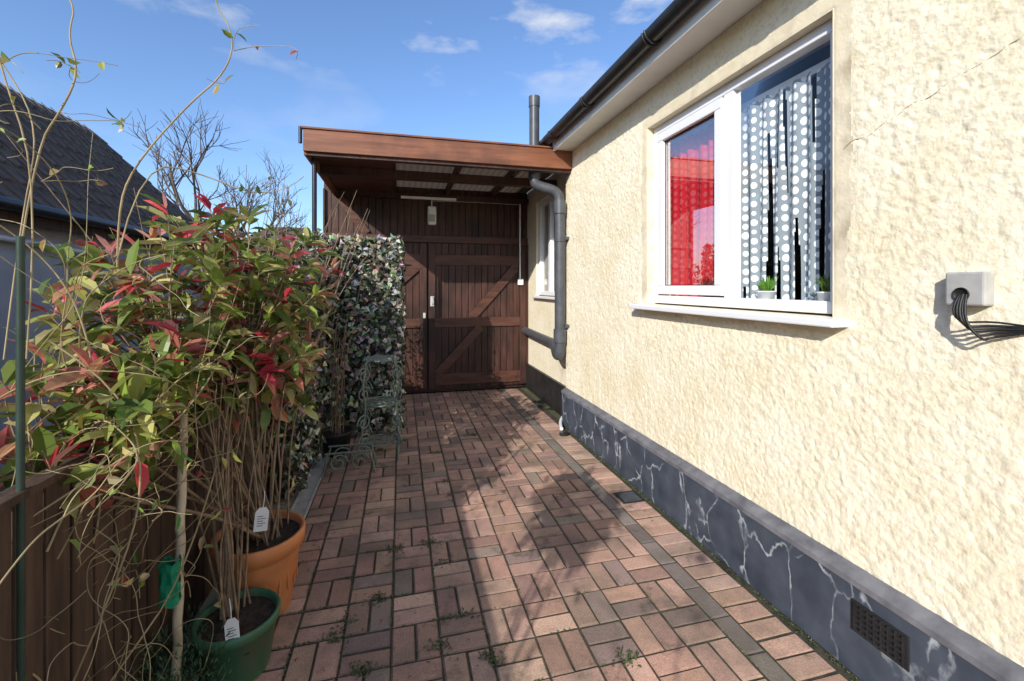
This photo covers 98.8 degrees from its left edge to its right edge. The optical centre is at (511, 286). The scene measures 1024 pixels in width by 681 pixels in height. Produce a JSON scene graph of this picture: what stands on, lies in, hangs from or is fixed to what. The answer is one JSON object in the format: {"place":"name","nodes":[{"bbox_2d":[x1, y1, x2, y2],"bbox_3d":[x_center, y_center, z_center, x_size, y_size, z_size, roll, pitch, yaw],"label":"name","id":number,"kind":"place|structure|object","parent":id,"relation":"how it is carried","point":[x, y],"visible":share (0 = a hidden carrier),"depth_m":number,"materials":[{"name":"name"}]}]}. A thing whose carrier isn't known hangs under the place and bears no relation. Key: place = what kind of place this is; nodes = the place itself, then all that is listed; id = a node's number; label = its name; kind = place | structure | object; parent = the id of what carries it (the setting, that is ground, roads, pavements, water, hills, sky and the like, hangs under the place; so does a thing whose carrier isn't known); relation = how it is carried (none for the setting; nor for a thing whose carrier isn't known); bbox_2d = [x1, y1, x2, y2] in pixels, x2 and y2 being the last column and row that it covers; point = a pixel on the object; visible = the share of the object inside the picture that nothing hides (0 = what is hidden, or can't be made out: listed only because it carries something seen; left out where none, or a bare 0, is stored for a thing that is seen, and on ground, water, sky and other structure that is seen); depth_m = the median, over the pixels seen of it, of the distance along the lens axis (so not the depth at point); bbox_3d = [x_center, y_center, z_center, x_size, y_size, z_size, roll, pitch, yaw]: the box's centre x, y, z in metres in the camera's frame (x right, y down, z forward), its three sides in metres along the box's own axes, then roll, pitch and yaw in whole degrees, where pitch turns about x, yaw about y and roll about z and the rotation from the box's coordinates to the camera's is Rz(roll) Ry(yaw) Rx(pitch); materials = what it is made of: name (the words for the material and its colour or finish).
{"place":"outdoors","nodes":[
{"label":"outdoors","id":0,"kind":"place"},
{"bbox_2d":[253,491,268,531],"bbox_3d":[-1.016,0.915,1.785,0.050,0.170,0.007,6,3,-26],"label":"plant label","id":1,"kind":"object","parent":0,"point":[261,519],"visible":1,"depth_m":1.79,"materials":[{"name":"white plastic"}]},
{"bbox_2d":[246,227,311,258],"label":"distant house","id":2,"kind":"structure","parent":0,"point":[279,236],"depth_m":25.23,"materials":[{"name":"brick"}]},
{"bbox_2d":[0,314,560,680],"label":"ground","id":3,"kind":"structure","parent":0,"point":[211,598],"depth_m":5.16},
{"bbox_2d":[15,236,24,680],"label":"metal post","id":4,"kind":"object","parent":3,"relation":"on","point":[20,418],"visible":1,"depth_m":1.05,"materials":[{"name":"metal"}]},
{"bbox_2d":[0,82,215,468],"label":"neighbour bungalow","id":5,"kind":"object","parent":3,"relation":"on","point":[67,145],"visible":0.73,"depth_m":4.44,"materials":[{"name":"tile"}]},
{"bbox_2d":[0,359,271,680],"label":"timber fence","id":6,"kind":"object","parent":3,"relation":"on","point":[54,586],"visible":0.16,"depth_m":1.30,"materials":[{"name":"brown wood"}]},
{"bbox_2d":[0,0,303,680],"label":"climbing rose","id":7,"kind":"object","parent":3,"relation":"on","point":[128,450],"visible":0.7,"depth_m":1.28,"materials":[{"name":"green plant"}]},
{"bbox_2d":[0,127,380,516],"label":"mixed hedge","id":8,"kind":"object","parent":3,"relation":"on","point":[260,252],"visible":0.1,"depth_m":2.88,"materials":[{"name":"green plant"}]},
{"bbox_2d":[124,101,306,274],"bbox_3d":[-8.687,-1.888,13.390,4.932,6.807,3.217,0,0,-34],"label":"bare tree","id":9,"kind":"object","parent":3,"relation":"on","point":[177,202],"visible":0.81,"depth_m":12.90,"materials":[{"name":"brown plant"}]},
{"bbox_2d":[193,148,311,274],"bbox_3d":[-10.125,-2.089,18.258,2.688,7.206,6.197,0,0,9],"label":"bare tree","id":10,"kind":"object","parent":3,"relation":"on","point":[234,198],"visible":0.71,"depth_m":17.31,"materials":[{"name":"brown plant"}]},
{"bbox_2d":[323,183,527,392],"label":"timber garage","id":11,"kind":"structure","parent":3,"relation":"on","point":[466,306],"depth_m":6.28,"materials":[{"name":"wood"}]},
{"bbox_2d":[427,200,435,224],"bbox_3d":[-1.122,-1.080,6.147,0.120,0.440,0.099,0,0,-14],"label":"outdoor light","id":12,"kind":"object","parent":11,"relation":"attached to","point":[431,214],"visible":0.94,"depth_m":6.11,"materials":[{"name":"white plastic"}]},
{"bbox_2d":[432,200,522,284],"bbox_3d":[-0.480,-0.650,6.308,1.325,1.260,0.046,0,0,-14],"label":"electrical conduit","id":13,"kind":"object","parent":11,"relation":"attached to","point":[520,281],"visible":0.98,"depth_m":6.46,"materials":[{"name":"white plastic"}]},
{"bbox_2d":[526,0,1023,680],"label":"bungalow","id":14,"kind":"object","parent":3,"relation":"on","point":[802,456],"visible":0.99,"depth_m":1.93,"materials":[{"name":"roughcast cream render"},{"name":"tile"},{"name":"white upvc"}]},
{"bbox_2d":[522,94,569,359],"bbox_3d":[0.347,-0.611,5.555,0.440,2.838,1.815,0,0,-3],"label":"soil pipe","id":15,"kind":"object","parent":14,"relation":"attached to","point":[556,343],"visible":0.94,"depth_m":4.67,"materials":[{"name":"grey plastic"}]},
{"bbox_2d":[538,196,554,295],"bbox_3d":[0.504,-0.517,5.713,0.060,1.275,0.866,0,0,-14],"label":"window frame","id":16,"kind":"structure","parent":14,"relation":"in","point":[549,200],"depth_m":5.71,"materials":[{"name":"white plastic"}]},
{"bbox_2d":[654,18,832,313],"bbox_3d":[1.244,-0.517,2.543,0.060,1.275,1.420,0,0,-14],"label":"window frame","id":17,"kind":"structure","parent":14,"relation":"in","point":[732,298],"depth_m":2.46,"materials":[{"name":"white plastic"}]},
{"bbox_2d":[756,275,777,298],"bbox_3d":[1.351,0.011,2.326,0.110,0.147,0.148,0,0,8],"label":"houseplant","id":18,"kind":"object","parent":14,"relation":"on","point":[766,288],"visible":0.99,"depth_m":2.29,"materials":[{"name":"green plant"}]},
{"bbox_2d":[815,273,829,300],"bbox_3d":[1.427,0.010,1.974,0.159,0.147,0.110,0,0,-35],"label":"houseplant","id":19,"kind":"object","parent":14,"relation":"on","point":[824,294],"visible":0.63,"depth_m":1.97,"materials":[{"name":"green plant"}]},
{"bbox_2d":[851,598,909,671],"bbox_3d":[1.341,1.270,1.608,0.015,0.120,0.200,0,0,-14],"label":"air brick","id":20,"kind":"object","parent":14,"relation":"attached to","point":[887,639],"visible":1,"depth_m":1.59,"materials":[{"name":"black plastic"}]},
{"bbox_2d":[946,271,1023,340],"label":"cable entry box","id":21,"kind":"object","parent":14,"relation":"attached to","point":[964,290],"visible":1,"depth_m":1.34,"materials":[{"name":"white plastic"}]},
{"bbox_2d":[0,0,673,238],"label":"sky","id":22,"kind":"structure","parent":0,"point":[458,69],"materials":[{"name":"blue"}]},
{"bbox_2d":[181,388,861,680],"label":"block paving","id":23,"kind":"structure","parent":0,"point":[597,535],"depth_m":2.27,"materials":[{"name":"brown brick"}]},
{"bbox_2d":[158,411,187,680],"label":"garden stake","id":24,"kind":"object","parent":23,"relation":"on","point":[168,573],"visible":0.85,"depth_m":1.56,"materials":[{"name":"wood"}]},
{"bbox_2d":[121,602,248,680],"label":"heather plant","id":25,"kind":"object","parent":23,"relation":"on","point":[168,670],"visible":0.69,"depth_m":1.56,"materials":[{"name":"green plant"}]},
{"bbox_2d":[190,588,280,680],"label":"green plant pot","id":26,"kind":"object","parent":23,"relation":"on","point":[259,615],"visible":0.84,"depth_m":1.66,"materials":[{"name":"plastic"}]},
{"bbox_2d":[0,191,344,617],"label":"photinia shrub","id":27,"kind":"object","parent":26,"relation":"in","point":[177,344],"visible":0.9,"depth_m":1.68,"materials":[{"name":"green plant"}]},
{"bbox_2d":[224,599,239,640],"bbox_3d":[-1.022,1.220,1.596,0.045,0.160,0.006,-6,-4,-20],"label":"plant label","id":28,"kind":"object","parent":26,"relation":"in","point":[231,626],"visible":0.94,"depth_m":1.59,"materials":[{"name":"white plastic"}]},
{"bbox_2d":[187,337,301,624],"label":"shrub shoots","id":29,"kind":"object","parent":26,"relation":"in","point":[225,538],"visible":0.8,"depth_m":1.83,"materials":[{"name":"brown plant"}]},
{"bbox_2d":[208,510,305,614],"bbox_3d":[-1.177,1.319,2.044,0.392,0.362,0.392,0,0,-14],"label":"terracotta pot","id":30,"kind":"object","parent":23,"relation":"on","point":[273,565],"visible":0.48,"depth_m":1.97,"materials":[{"name":"terracotta"},{"name":"soil"}]},
{"bbox_2d":[291,445,329,517],"bbox_3d":[-1.546,1.506,3.425,0.113,0.028,1.600,0,0,-14],"label":"channel drain","id":31,"kind":"object","parent":23,"relation":"on","point":[304,499],"visible":0.53,"depth_m":3.22,"materials":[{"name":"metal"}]},
{"bbox_2d":[272,228,406,503],"bbox_3d":[-1.394,0.482,3.773,0.998,2.060,1.464,0,0,-14],"label":"ivy leaf screen","id":32,"kind":"object","parent":23,"relation":"on","point":[378,322],"visible":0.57,"depth_m":4.33,"materials":[{"name":"green plant"}]},
{"bbox_2d":[321,442,376,477],"bbox_3d":[-1.317,1.407,3.573,0.416,0.190,0.209,0,0,-14],"label":"iron trough stand","id":33,"kind":"object","parent":23,"relation":"on","point":[328,454],"visible":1,"depth_m":3.52,"materials":[{"name":"grey metal"}]},
{"bbox_2d":[320,311,352,457],"bbox_3d":[-1.573,0.861,3.934,0.284,1.278,0.284,0,0,-14],"label":"potted plant","id":34,"kind":"object","parent":33,"relation":"on","point":[338,433],"visible":0.94,"depth_m":3.91,"materials":[{"name":"plant"}]},
{"bbox_2d":[356,352,403,463],"bbox_3d":[-1.158,1.049,3.885,0.388,0.904,0.388,0,0,-14],"label":"wrought iron plant stand","id":35,"kind":"object","parent":23,"relation":"on","point":[394,358],"visible":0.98,"depth_m":3.79,"materials":[{"name":"grey metal"}]},
{"bbox_2d":[298,126,571,420],"bbox_3d":[-0.891,0.025,5.396,2.721,2.950,2.300,0,0,-14],"label":"lean to canopy","id":36,"kind":"object","parent":23,"relation":"on","point":[352,162],"visible":0.84,"depth_m":4.52,"materials":[{"name":"brown paint"}]},
{"bbox_2d":[559,416,562,430],"bbox_3d":[0.539,1.448,4.721,0.069,0.071,0.427,0,0,13],"label":"waste pipe","id":37,"kind":"object","parent":23,"relation":"on","point":[560,424],"visible":0.69,"depth_m":4.60,"materials":[{"name":"white plastic"}]},
{"bbox_2d":[559,431,568,435],"bbox_3d":[0.528,1.490,4.435,0.100,0.020,0.100,0,0,-14],"label":"waste gully","id":38,"kind":"object","parent":23,"relation":"on","point":[563,433],"visible":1,"depth_m":4.41,"materials":[{"name":"black plastic"}]},
{"bbox_2d":[271,406,859,680],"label":"weeds","id":39,"kind":"object","parent":23,"relation":"on","point":[438,643],"visible":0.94,"depth_m":2.04,"materials":[{"name":"green plant"}]},
{"bbox_2d":[613,490,644,503],"bbox_3d":[0.830,1.496,3.119,0.160,0.016,0.160,0,0,-14],"label":"drain cover","id":40,"kind":"object","parent":23,"relation":"on","point":[627,497],"visible":1,"depth_m":3.10,"materials":[{"name":"grey metal"}]}
]}

